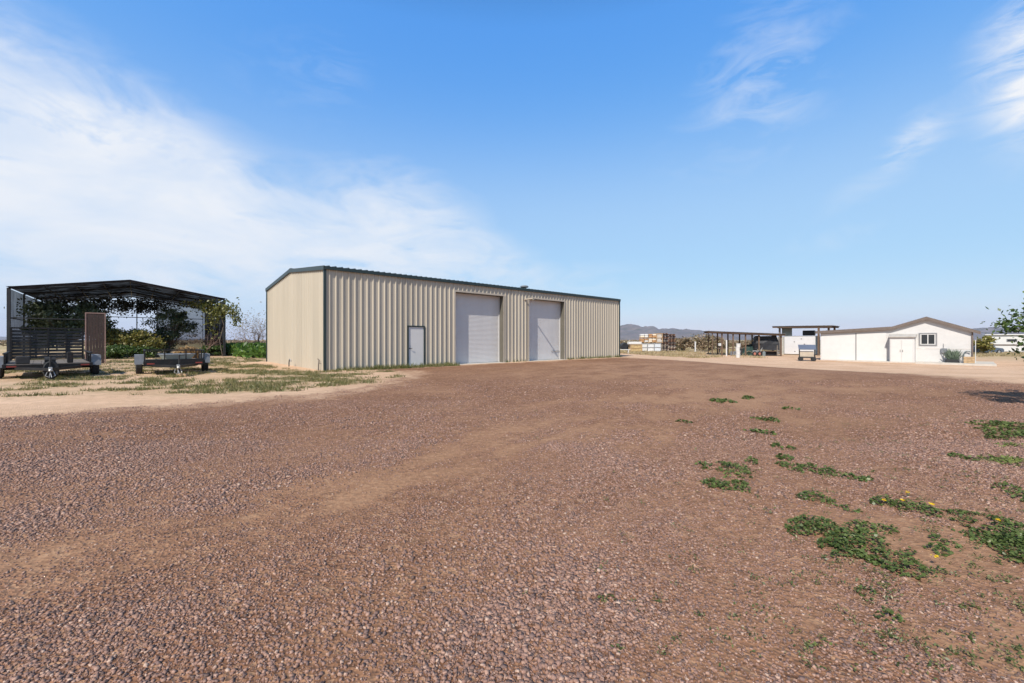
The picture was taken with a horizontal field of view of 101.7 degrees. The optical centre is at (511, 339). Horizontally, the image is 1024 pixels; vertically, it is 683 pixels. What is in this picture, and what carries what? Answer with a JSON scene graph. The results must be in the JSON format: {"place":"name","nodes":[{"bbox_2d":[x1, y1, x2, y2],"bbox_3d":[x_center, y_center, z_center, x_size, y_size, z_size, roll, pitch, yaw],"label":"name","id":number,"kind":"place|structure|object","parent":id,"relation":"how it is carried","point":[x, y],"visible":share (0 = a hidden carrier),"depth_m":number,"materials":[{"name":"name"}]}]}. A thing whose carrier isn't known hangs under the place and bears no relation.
{"place":"outdoors","nodes":[
{"label":"outdoors","id":0,"kind":"place"},
{"bbox_2d":[158,353,194,358],"bbox_3d":[-14.809,0.746,18.415,0.876,0.287,1.132,0,0,37],"label":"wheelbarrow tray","id":1,"kind":"object","parent":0,"point":[175,356],"visible":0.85,"depth_m":18.13,"materials":[{"name":"metal"}]},
{"bbox_2d":[0,356,1023,682],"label":"gravel yard","id":2,"kind":"structure","parent":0,"point":[620,370],"depth_m":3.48,"materials":[{"name":"brown gravel"}]},
{"bbox_2d":[323,354,621,370],"bbox_3d":[0.485,1.305,27.047,24.080,0.281,1.437,0,0,-42],"label":"grass strip","id":3,"kind":"object","parent":2,"relation":"on","point":[388,366],"depth_m":21.79,"materials":[{"name":"green plant"}]},
{"bbox_2d":[676,419,692,422],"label":"weed patch","id":4,"kind":"object","parent":2,"relation":"on","point":[684,420],"visible":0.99,"depth_m":7.26,"materials":[{"name":"green plant"}]},
{"bbox_2d":[695,460,711,469],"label":"weed patch","id":5,"kind":"object","parent":2,"relation":"on","point":[702,463],"visible":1,"depth_m":4.76,"materials":[{"name":"green plant"}]},
{"bbox_2d":[709,398,737,402],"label":"weed patch","id":6,"kind":"object","parent":2,"relation":"on","point":[721,399],"visible":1,"depth_m":9.73,"materials":[{"name":"green plant"}]},
{"bbox_2d":[424,400,1023,679],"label":"weed sprigs","id":7,"kind":"object","parent":2,"relation":"on","point":[1009,659],"visible":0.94,"depth_m":2.27,"materials":[{"name":"green plant"}]},
{"bbox_2d":[700,477,750,492],"bbox_3d":[2.113,1.402,4.102,0.495,0.080,0.386,0,0,0],"label":"weed patch","id":8,"kind":"object","parent":2,"relation":"on","point":[714,480],"visible":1,"depth_m":4.09,"materials":[{"name":"green plant"}]},
{"bbox_2d":[723,472,744,478],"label":"weed patch","id":9,"kind":"object","parent":2,"relation":"on","point":[738,473],"visible":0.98,"depth_m":4.39,"materials":[{"name":"green plant"}]},
{"bbox_2d":[712,456,757,477],"bbox_3d":[2.527,1.397,4.752,0.460,0.087,0.874,0,0,34],"label":"weed patch","id":10,"kind":"object","parent":2,"relation":"on","point":[736,464],"visible":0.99,"depth_m":4.63,"materials":[{"name":"green plant"}]},
{"bbox_2d":[742,395,753,399],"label":"weed patch","id":11,"kind":"object","parent":2,"relation":"on","point":[748,397],"visible":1,"depth_m":10.22,"materials":[{"name":"green plant"}]},
{"bbox_2d":[743,428,775,434],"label":"weed patch","id":12,"kind":"object","parent":2,"relation":"on","point":[763,431],"visible":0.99,"depth_m":6.44,"materials":[{"name":"green plant"}]},
{"bbox_2d":[750,416,779,421],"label":"weed patch","id":13,"kind":"object","parent":2,"relation":"on","point":[771,418],"visible":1,"depth_m":7.50,"materials":[{"name":"green plant"}]},
{"bbox_2d":[770,441,794,449],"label":"weed patch","id":14,"kind":"object","parent":2,"relation":"on","point":[773,444],"visible":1,"depth_m":5.59,"materials":[{"name":"green plant"}]},
{"bbox_2d":[775,453,793,459],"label":"weed patch","id":15,"kind":"object","parent":2,"relation":"on","point":[783,456],"visible":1,"depth_m":5.05,"materials":[{"name":"green plant"}]},
{"bbox_2d":[775,460,838,476],"bbox_3d":[3.297,1.405,4.636,0.522,0.077,0.543,0,0,0],"label":"weed patch","id":16,"kind":"object","parent":2,"relation":"on","point":[799,466],"visible":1,"depth_m":4.58,"materials":[{"name":"green plant"}]},
{"bbox_2d":[804,639,837,648],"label":"weed patch","id":17,"kind":"object","parent":2,"relation":"on","point":[815,643],"visible":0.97,"depth_m":1.96,"materials":[{"name":"green plant"}]},
{"bbox_2d":[795,490,862,512],"bbox_3d":[2.800,1.406,3.679,0.283,0.065,0.498,0,0,-34],"label":"weed patch","id":18,"kind":"object","parent":2,"relation":"on","point":[820,495],"visible":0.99,"depth_m":3.73,"materials":[{"name":"green plant"}]},
{"bbox_2d":[839,471,873,481],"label":"weed patch","id":19,"kind":"object","parent":2,"relation":"on","point":[865,478],"visible":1,"depth_m":4.31,"materials":[{"name":"green plant"}]},
{"bbox_2d":[784,514,947,580],"bbox_3d":[2.406,1.394,2.940,0.799,0.093,0.856,0,0,21],"label":"weed patch","id":20,"kind":"object","parent":2,"relation":"on","point":[845,534],"visible":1,"depth_m":2.92,"materials":[{"name":"green plant"}]},
{"bbox_2d":[855,585,876,601],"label":"weed patch","id":21,"kind":"object","parent":2,"relation":"on","point":[860,586],"visible":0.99,"depth_m":2.36,"materials":[{"name":"green plant"}]},
{"bbox_2d":[873,609,905,623],"bbox_3d":[1.946,1.416,2.151,0.142,0.048,0.096,0,0,0],"label":"weed patch","id":22,"kind":"object","parent":2,"relation":"on","point":[900,617],"visible":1,"depth_m":2.15,"materials":[{"name":"green plant"}]},
{"bbox_2d":[869,491,944,516],"bbox_3d":[3.374,1.401,3.581,0.471,0.076,0.444,0,0,0],"label":"weed patch","id":23,"kind":"object","parent":2,"relation":"on","point":[895,501],"visible":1,"depth_m":3.57,"materials":[{"name":"green plant"}]},
{"bbox_2d":[922,532,961,556],"bbox_3d":[2.984,1.413,2.899,0.372,0.062,0.179,0,0,-34],"label":"weed patch","id":24,"kind":"object","parent":2,"relation":"on","point":[944,547],"visible":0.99,"depth_m":2.87,"materials":[{"name":"green plant"}]},
{"bbox_2d":[947,452,980,460],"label":"weed patch","id":25,"kind":"object","parent":2,"relation":"on","point":[960,455],"visible":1,"depth_m":5.06,"materials":[{"name":"green plant"}]},
{"bbox_2d":[934,509,1023,562],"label":"weed patch","id":26,"kind":"object","parent":2,"relation":"on","point":[1008,539],"visible":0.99,"depth_m":3.01,"materials":[{"name":"green plant"}]},
{"bbox_2d":[964,419,1023,439],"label":"weed patch","id":27,"kind":"object","parent":2,"relation":"on","point":[1014,432],"visible":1,"depth_m":6.56,"materials":[{"name":"green plant"}]},
{"bbox_2d":[968,422,1023,447],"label":"weed patch","id":28,"kind":"object","parent":2,"relation":"on","point":[1011,443],"visible":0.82,"depth_m":5.78,"materials":[{"name":"green plant"}]},
{"bbox_2d":[977,454,1023,466],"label":"weed patch","id":29,"kind":"object","parent":2,"relation":"on","point":[1011,459],"visible":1,"depth_m":4.93,"materials":[{"name":"green plant"}]},
{"bbox_2d":[990,481,1023,501],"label":"weed patch","id":30,"kind":"object","parent":2,"relation":"on","point":[1009,490],"visible":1,"depth_m":3.95,"materials":[{"name":"green plant"}]},
{"bbox_2d":[0,340,1023,406],"bbox_3d":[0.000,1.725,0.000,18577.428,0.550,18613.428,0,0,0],"label":"ground","id":31,"kind":"structure","parent":0,"point":[1010,367],"depth_m":18.61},
{"bbox_2d":[0,327,100,379],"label":"trailer","id":32,"kind":"object","parent":31,"relation":"on","point":[50,367],"visible":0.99,"depth_m":18.39,"materials":[{"name":"black metal"}]},
{"bbox_2d":[16,298,124,351],"bbox_3d":[-35.401,-0.907,33.458,7.398,4.953,4.903,0,0,0],"label":"citrus tree","id":33,"kind":"object","parent":31,"relation":"on","point":[40,309],"visible":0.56,"depth_m":32.56,"materials":[{"name":"green plant"}]},
{"bbox_2d":[85,312,105,362],"bbox_3d":[-25.469,-0.060,25.500,0.900,3.220,0.060,0,0,-43],"label":"metal panel","id":34,"kind":"object","parent":31,"relation":"on","point":[94,333],"visible":0.72,"depth_m":25.49,"materials":[{"name":"metal"}]},
{"bbox_2d":[84,343,129,358],"bbox_3d":[-31.040,0.906,31.913,2.373,1.315,2.272,0,0,0],"label":"bush","id":35,"kind":"object","parent":31,"relation":"on","point":[110,351],"visible":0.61,"depth_m":31.91,"materials":[{"name":"green plant"}]},
{"bbox_2d":[6,280,225,360],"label":"shade house","id":36,"kind":"structure","parent":31,"relation":"on","point":[122,288],"depth_m":37.20,"materials":[{"name":"metal"}]},
{"bbox_2d":[4,292,134,317],"bbox_3d":[-39.379,-2.887,37.651,8.048,2.486,12.339,0,0,-42],"label":"hanging vine","id":37,"kind":"object","parent":36,"relation":"hanging from","point":[65,301],"visible":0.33,"depth_m":36.21,"materials":[{"name":"green plant"}]},
{"bbox_2d":[67,292,202,318],"bbox_3d":[-35.271,-3.147,39.761,11.770,2.040,11.923,0,0,-11],"label":"hanging vine","id":38,"kind":"object","parent":36,"relation":"hanging from","point":[141,306],"visible":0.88,"depth_m":39.36,"materials":[{"name":"green plant"}]},
{"bbox_2d":[179,297,246,355],"bbox_3d":[-26.579,-1.172,37.074,5.774,5.355,2.075,0,0,0],"label":"climbing vine","id":39,"kind":"object","parent":36,"relation":"attached to","point":[205,306],"visible":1,"depth_m":36.85,"materials":[{"name":"green plant"}]},
{"bbox_2d":[104,344,137,358],"bbox_3d":[-30.749,0.911,32.378,2.772,1.310,2.288,0,0,0],"label":"bush","id":40,"kind":"object","parent":31,"relation":"on","point":[127,350],"visible":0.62,"depth_m":32.40,"materials":[{"name":"green plant"}]},
{"bbox_2d":[104,326,167,357],"bbox_3d":[-31.453,0.203,34.760,5.675,2.739,3.885,0,0,0],"label":"flowering bush","id":41,"kind":"object","parent":31,"relation":"on","point":[139,337],"visible":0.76,"depth_m":34.08,"materials":[{"name":"green plant"}]},
{"bbox_2d":[127,345,161,357],"bbox_3d":[-29.979,0.958,33.901,2.877,1.211,1.852,0,0,0],"label":"bush","id":42,"kind":"object","parent":31,"relation":"on","point":[147,354],"visible":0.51,"depth_m":33.63,"materials":[{"name":"green plant"}]},
{"bbox_2d":[129,308,202,353],"bbox_3d":[-30.653,-0.661,37.138,4.996,4.448,4.141,0,0,-44],"label":"slender tree","id":43,"kind":"object","parent":31,"relation":"on","point":[178,321],"visible":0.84,"depth_m":37.00,"materials":[{"name":"green plant"}]},
{"bbox_2d":[134,349,209,373],"bbox_3d":[-14.713,0.940,18.165,2.580,1.020,5.105,0,0,-42],"label":"utility trailer","id":44,"kind":"object","parent":31,"relation":"on","point":[141,361],"visible":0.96,"depth_m":17.62,"materials":[{"name":"black metal"}]},
{"bbox_2d":[172,346,202,357],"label":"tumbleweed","id":45,"kind":"object","parent":44,"relation":"on","point":[190,347],"visible":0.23,"depth_m":24.76,"materials":[{"name":"beige plant"}]},
{"bbox_2d":[189,332,221,352],"bbox_3d":[-27.475,0.233,37.446,2.880,2.674,2.986,0,0,-12],"label":"dry shrub","id":46,"kind":"object","parent":31,"relation":"on","point":[213,343],"visible":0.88,"depth_m":37.47,"materials":[{"name":"brown plant"}]},
{"bbox_2d":[198,345,229,355],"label":"bush","id":47,"kind":"object","parent":31,"relation":"on","point":[212,349],"visible":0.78,"depth_m":37.82,"materials":[{"name":"green plant"}]},
{"bbox_2d":[0,357,460,396],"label":"short grass","id":48,"kind":"structure","parent":31,"relation":"on","point":[233,384],"depth_m":14.96,"materials":[{"name":"green plant"}]},
{"bbox_2d":[226,341,265,357],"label":"tall weeds","id":49,"kind":"object","parent":31,"relation":"on","point":[246,349],"visible":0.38,"depth_m":34.93,"materials":[{"name":"green plant"}]},
{"bbox_2d":[226,302,265,342],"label":"mesquite tree","id":50,"kind":"object","parent":31,"relation":"on","point":[257,333],"visible":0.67,"depth_m":57.30,"materials":[{"name":"brown plant"}]},
{"bbox_2d":[265,265,620,370],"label":"steel barn","id":51,"kind":"structure","parent":31,"relation":"on","point":[332,317],"depth_m":23.84,"materials":[{"name":"beige metal"}]},
{"bbox_2d":[409,327,423,365],"bbox_3d":[-5.196,0.357,22.648,0.916,2.125,0.134,0,0,-42],"label":"walk door","id":52,"kind":"structure","parent":51,"relation":"in","point":[416,334],"depth_m":22.68,"materials":[{"name":"metal"}]},
{"bbox_2d":[456,293,499,363],"bbox_3d":[-2.211,-0.684,25.883,3.700,4.268,0.081,0,0,-42],"label":"roller door","id":53,"kind":"structure","parent":51,"relation":"in","point":[477,316],"depth_m":25.95,"materials":[{"name":"grey metal"}]},
{"bbox_2d":[529,300,559,360],"bbox_3d":[2.228,-0.684,29.900,3.620,4.268,0.060,0,0,-42],"label":"roller door","id":54,"kind":"structure","parent":51,"relation":"in","point":[544,316],"depth_m":29.99,"materials":[{"name":"grey metal"}]},
{"bbox_2d":[0,338,981,345],"bbox_3d":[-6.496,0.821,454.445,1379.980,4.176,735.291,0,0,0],"label":"distant scrub","id":55,"kind":"object","parent":31,"relation":"on","point":[3,343],"visible":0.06,"depth_m":168.03,"materials":[{"name":"green plant"}]},
{"bbox_2d":[620,343,628,348],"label":"black tank","id":56,"kind":"object","parent":31,"relation":"on","point":[624,345],"visible":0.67,"depth_m":77.50,"materials":[{"name":"black plastic"}]},
{"bbox_2d":[629,344,641,351],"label":"storage crate","id":57,"kind":"object","parent":31,"relation":"on","point":[635,347],"visible":0.73,"depth_m":67.48,"materials":[{"name":"beige wood"}]},
{"bbox_2d":[627,342,641,343],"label":"white cover","id":58,"kind":"object","parent":57,"relation":"on","point":[634,342],"visible":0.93,"depth_m":67.51,"materials":[{"name":"paint"}]},
{"bbox_2d":[642,343,646,350],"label":"storage crate","id":59,"kind":"object","parent":31,"relation":"on","point":[644,346],"visible":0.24,"depth_m":69.47,"materials":[{"name":"white paint"}]},
{"bbox_2d":[639,339,648,342],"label":"loaded pallet","id":60,"kind":"object","parent":59,"relation":"on","point":[644,340],"visible":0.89,"depth_m":69.58,"materials":[{"name":"brown wood"}]},
{"bbox_2d":[640,334,647,337],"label":"loaded pallet","id":61,"kind":"object","parent":60,"relation":"on","point":[643,335],"visible":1,"depth_m":69.57,"materials":[{"name":"white wood"}]},
{"bbox_2d":[647,343,654,351],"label":"storage crate","id":62,"kind":"object","parent":31,"relation":"on","point":[650,346],"visible":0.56,"depth_m":69.45,"materials":[{"name":"white plastic"}]},
{"bbox_2d":[654,343,660,351],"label":"storage crate","id":63,"kind":"object","parent":31,"relation":"on","point":[657,347],"visible":0.45,"depth_m":69.47,"materials":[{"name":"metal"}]},
{"bbox_2d":[654,333,662,342],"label":"storage crate","id":64,"kind":"object","parent":63,"relation":"on","point":[659,336],"visible":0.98,"depth_m":69.47,"materials":[{"name":"brown wood"}]},
{"bbox_2d":[671,338,685,350],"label":"scrub bush","id":65,"kind":"object","parent":31,"relation":"on","point":[677,347],"visible":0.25,"depth_m":77.21,"materials":[{"name":"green plant"}]},
{"bbox_2d":[674,336,697,350],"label":"scrub bush","id":66,"kind":"object","parent":31,"relation":"on","point":[684,342],"visible":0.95,"depth_m":73.28,"materials":[{"name":"brown plant"}]},
{"bbox_2d":[690,333,703,350],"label":"scrub bush","id":67,"kind":"object","parent":31,"relation":"on","point":[697,335],"visible":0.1,"depth_m":78.87,"materials":[{"name":"brown plant"}]},
{"bbox_2d":[692,333,714,351],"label":"scrub bush","id":68,"kind":"object","parent":31,"relation":"on","point":[703,344],"visible":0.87,"depth_m":71.82,"materials":[{"name":"brown plant"}]},
{"bbox_2d":[713,335,725,349],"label":"scrub bush","id":69,"kind":"object","parent":31,"relation":"on","point":[715,342],"visible":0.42,"depth_m":81.54,"materials":[{"name":"brown plant"}]},
{"bbox_2d":[734,342,748,347],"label":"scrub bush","id":70,"kind":"object","parent":31,"relation":"on","point":[742,345],"visible":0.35,"depth_m":99.40,"materials":[{"name":"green plant"}]},
{"bbox_2d":[703,331,784,355],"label":"pole shed","id":71,"kind":"structure","parent":31,"relation":"on","point":[746,333],"depth_m":53.13,"materials":[{"name":"brown wood"}]},
{"bbox_2d":[741,344,756,355],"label":"green tarp heap","id":72,"kind":"object","parent":31,"relation":"on","point":[749,349],"visible":0.61,"depth_m":53.50,"materials":[{"name":"green fabric"}]},
{"bbox_2d":[752,349,761,355],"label":"reel cart","id":73,"kind":"object","parent":31,"relation":"on","point":[756,352],"visible":0.97,"depth_m":51.70,"materials":[{"name":"metal"}]},
{"bbox_2d":[752,335,779,355],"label":"tarp covered stack","id":74,"kind":"object","parent":31,"relation":"on","point":[769,342],"visible":0.75,"depth_m":52.30,"materials":[{"name":"black fabric"}]},
{"bbox_2d":[777,336,817,354],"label":"storage container","id":75,"kind":"object","parent":31,"relation":"on","point":[790,344],"visible":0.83,"depth_m":56.56,"materials":[{"name":"white metal"}]},
{"bbox_2d":[803,330,814,335],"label":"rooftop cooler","id":76,"kind":"object","parent":75,"relation":"on","point":[808,332],"visible":0.99,"depth_m":55.78,"materials":[{"name":"metal"}]},
{"bbox_2d":[772,325,839,354],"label":"raised shade roof","id":77,"kind":"structure","parent":31,"relation":"on","point":[786,330],"depth_m":55.67,"materials":[{"name":"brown wood"}]},
{"bbox_2d":[798,345,815,360],"bbox_3d":[28.091,1.225,39.709,1.400,1.550,1.000,0,0,32],"label":"solar cart","id":78,"kind":"object","parent":31,"relation":"on","point":[806,354],"visible":0.98,"depth_m":39.54,"materials":[{"name":"metal"}]},
{"bbox_2d":[620,347,1023,357],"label":"dry grass","id":79,"kind":"structure","parent":31,"relation":"on","point":[676,353],"depth_m":53.34,"materials":[{"name":"plant"}]},
{"bbox_2d":[815,317,980,362],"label":"white house","id":80,"kind":"structure","parent":31,"relation":"on","point":[926,339],"depth_m":36.65,"materials":[{"name":"white paint"}]},
{"bbox_2d":[821,333,854,359],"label":"sliding door","id":81,"kind":"structure","parent":80,"relation":"in","point":[840,346],"depth_m":40.41,"materials":[{"name":"white paint"}]},
{"bbox_2d":[856,333,885,360],"bbox_3d":[33.259,0.650,38.623,0.043,2.600,2.100,0,0,-42],"label":"sliding door","id":82,"kind":"structure","parent":80,"relation":"in","point":[869,346],"depth_m":38.58,"materials":[{"name":"white paint"}]},
{"bbox_2d":[919,333,936,345],"bbox_3d":[35.756,-0.060,35.845,0.048,1.100,1.120,0,0,-42],"label":"window","id":83,"kind":"structure","parent":80,"relation":"in","point":[925,339],"depth_m":35.84,"materials":[{"name":"white paint"}]},
{"bbox_2d":[837,360,996,365],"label":"concrete slab","id":84,"kind":"structure","parent":31,"relation":"on","point":[981,363],"depth_m":34.47,"materials":[{"name":"beige concrete"}]},
{"bbox_2d":[942,348,964,362],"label":"agave plant","id":85,"kind":"object","parent":84,"relation":"on","point":[954,356],"visible":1,"depth_m":34.34,"materials":[{"name":"plant"}]},
{"bbox_2d":[964,357,974,362],"bbox_3d":[36.635,1.603,33.414,0.500,0.515,0.600,0,0,-42],"label":"wooden planter","id":86,"kind":"object","parent":84,"relation":"on","point":[969,359],"visible":0.96,"depth_m":33.23,"materials":[{"name":"brown wood"}]},
{"bbox_2d":[973,333,996,352],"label":"scrub bush","id":87,"kind":"object","parent":31,"relation":"on","point":[984,344],"visible":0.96,"depth_m":57.29,"materials":[{"name":"green plant"}]},
{"bbox_2d":[973,345,1003,353],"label":"parked car","id":88,"kind":"object","parent":31,"relation":"on","point":[998,350],"visible":0.35,"depth_m":59.20,"materials":[{"name":"blue paint"}]},
{"bbox_2d":[980,291,1023,360],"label":"shade tree","id":89,"kind":"object","parent":31,"relation":"on","point":[1004,324],"visible":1,"depth_m":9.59,"materials":[{"name":"green plant"}]},
{"bbox_2d":[984,334,1023,352],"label":"mobile home","id":90,"kind":"object","parent":31,"relation":"on","point":[1004,343],"visible":0.67,"depth_m":60.61,"materials":[{"name":"white paint"}]},
{"bbox_2d":[0,0,1023,339],"label":"sky","id":91,"kind":"structure","parent":0,"point":[756,166],"materials":[{"name":"blue"}]},
{"bbox_2d":[620,324,755,339],"bbox_3d":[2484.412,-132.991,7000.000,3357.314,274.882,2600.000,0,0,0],"label":"mountains","id":92,"kind":"structure","parent":0,"point":[630,331],"depth_m":6133.62,"materials":[{"name":"grey stone"}]},
{"bbox_2d":[973,326,1023,339],"bbox_3d":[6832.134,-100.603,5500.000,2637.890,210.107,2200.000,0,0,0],"label":"mountains","id":93,"kind":"structure","parent":0,"point":[984,331],"depth_m":5259.32,"materials":[{"name":"grey stone"}]},
{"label":"loaded pallet","id":94,"kind":"object","parent":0,"visible":0},
{"bbox_2d":[648,334,655,337],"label":"loaded pallet","id":95,"kind":"object","parent":94,"relation":"on","point":[651,335],"visible":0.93,"depth_m":69.57,"materials":[{"name":"cardboard"}]}
]}

